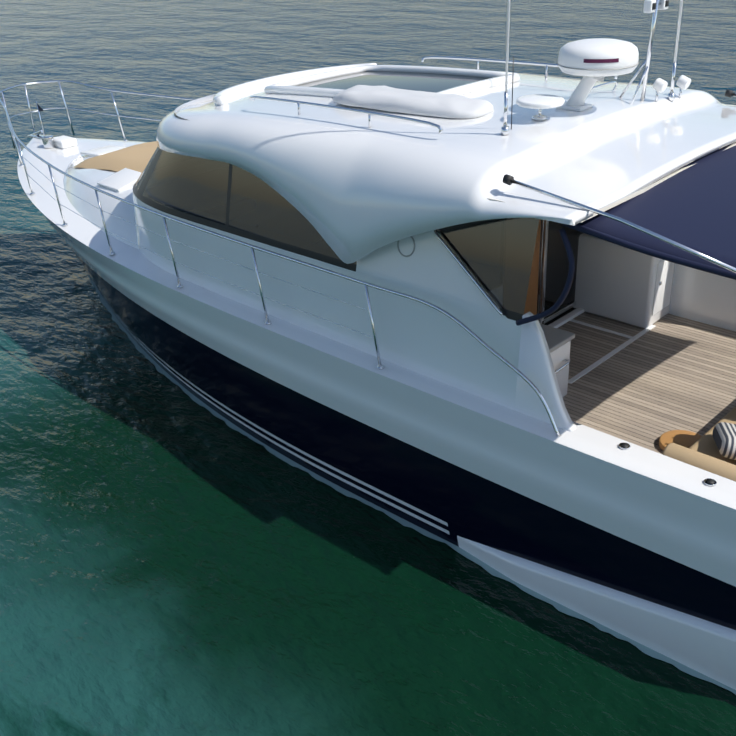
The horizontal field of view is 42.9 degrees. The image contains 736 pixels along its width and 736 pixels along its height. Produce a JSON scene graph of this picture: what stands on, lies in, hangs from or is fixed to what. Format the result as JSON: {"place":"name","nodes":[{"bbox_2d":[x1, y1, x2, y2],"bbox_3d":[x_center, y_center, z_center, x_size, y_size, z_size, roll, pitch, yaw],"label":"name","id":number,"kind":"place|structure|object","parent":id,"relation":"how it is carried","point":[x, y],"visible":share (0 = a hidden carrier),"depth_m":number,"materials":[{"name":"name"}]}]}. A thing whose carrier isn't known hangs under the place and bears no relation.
{"place":"outdoors","nodes":[
{"label":"outdoors","id":0,"kind":"place"},
{"bbox_2d":[0,0,735,735],"bbox_3d":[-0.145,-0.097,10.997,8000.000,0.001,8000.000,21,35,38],"label":"sea water","id":1,"kind":"structure","parent":0,"point":[176,560],"depth_m":8.14,"materials":[{"name":"teal liquid"}]},
{"bbox_2d":[21,185,735,689],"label":"hull","id":2,"kind":"object","parent":1,"relation":"on","point":[645,561],"visible":0.35,"depth_m":7.35,"materials":[{"name":"white plastic"}]},
{"bbox_2d":[17,138,735,509],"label":"deck","id":3,"kind":"structure","parent":2,"relation":"on","point":[705,296],"depth_m":8.89,"materials":[{"name":"white plastic"}]},
{"bbox_2d":[27,130,157,248],"bbox_3d":[-2.806,-2.663,12.399,6.693,0.626,3.400,21,35,38],"label":"foredeck","id":4,"kind":"object","parent":3,"relation":"on","point":[114,170],"visible":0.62,"depth_m":11.49,"materials":[{"name":"white plastic"}]},
{"bbox_2d":[0,80,559,435],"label":"rails","id":5,"kind":"object","parent":3,"relation":"on","point":[464,327],"visible":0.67,"depth_m":8.99,"materials":[{"name":"silver metal"}]},
{"bbox_2d":[133,94,732,431],"bbox_3d":[0.372,-1.827,9.479,6.350,1.620,3.720,21,35,38],"label":"cabin","id":6,"kind":"object","parent":3,"relation":"on","point":[474,277],"visible":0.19,"depth_m":7.70,"materials":[{"name":"white plastic"}]},
{"bbox_2d":[156,56,735,263],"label":"hardtop","id":7,"kind":"object","parent":6,"relation":"on","point":[351,184],"visible":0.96,"depth_m":7.55,"materials":[{"name":"white plastic"}]},
{"bbox_2d":[333,85,493,118],"bbox_3d":[0.366,-2.352,8.221,1.600,0.146,0.558,19,34,35],"label":"roof canvas bag","id":8,"kind":"object","parent":7,"relation":"on","point":[422,103],"visible":1,"depth_m":7.99,"materials":[{"name":"grey fabric"}]},
{"bbox_2d":[501,0,690,135],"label":"roof equipment","id":9,"kind":"object","parent":7,"relation":"on","point":[592,61],"visible":1,"depth_m":7.41,"materials":[{"name":"white plastic"}]},
{"bbox_2d":[503,89,735,325],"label":"awning","id":10,"kind":"object","parent":7,"relation":"attached to","point":[686,217],"visible":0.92,"depth_m":6.19,"materials":[{"name":"blue fabric"}]},
{"bbox_2d":[538,220,542,311],"bbox_3d":[0.293,-1.589,9.696,5.000,2.165,3.500,21,35,38],"label":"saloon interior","id":11,"kind":"object","parent":3,"relation":"on","point":[540,266],"depth_m":10.12,"materials":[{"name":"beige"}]},
{"bbox_2d":[557,312,735,453],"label":"cockpit sole","id":12,"kind":"object","parent":3,"relation":"on","point":[648,387],"visible":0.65,"depth_m":8.65,"materials":[{"name":"brown wood"}]},
{"bbox_2d":[524,219,584,327],"bbox_3d":[1.464,-1.200,8.885,0.200,2.160,3.280,21,35,38],"label":"aft bulkhead","id":13,"kind":"object","parent":12,"relation":"on","point":[553,271],"visible":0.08,"depth_m":9.50,"materials":[{"name":"white plastic"}]},
{"bbox_2d":[540,233,735,481],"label":"cockpit furniture","id":14,"kind":"object","parent":12,"relation":"on","point":[622,284],"visible":0.38,"depth_m":9.47,"materials":[{"name":"white plastic"}]},
{"bbox_2d":[712,422,735,459],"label":"pillow","id":15,"kind":"object","parent":14,"relation":"on","point":[724,435],"visible":1,"depth_m":6.56,"materials":[{"name":"fabric"}]},
{"bbox_2d":[619,430,716,485],"bbox_3d":[2.562,0.631,6.668,1.337,0.828,1.752,12,30,26],"label":"deck hardware","id":16,"kind":"object","parent":3,"relation":"on","point":[686,438],"visible":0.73,"depth_m":7.57,"materials":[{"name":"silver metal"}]},
{"bbox_2d":[87,275,735,694],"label":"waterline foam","id":17,"kind":"object","parent":1,"relation":"on","point":[487,567],"visible":0.56,"depth_m":7.97,"materials":[{"name":"teal"}]}
]}

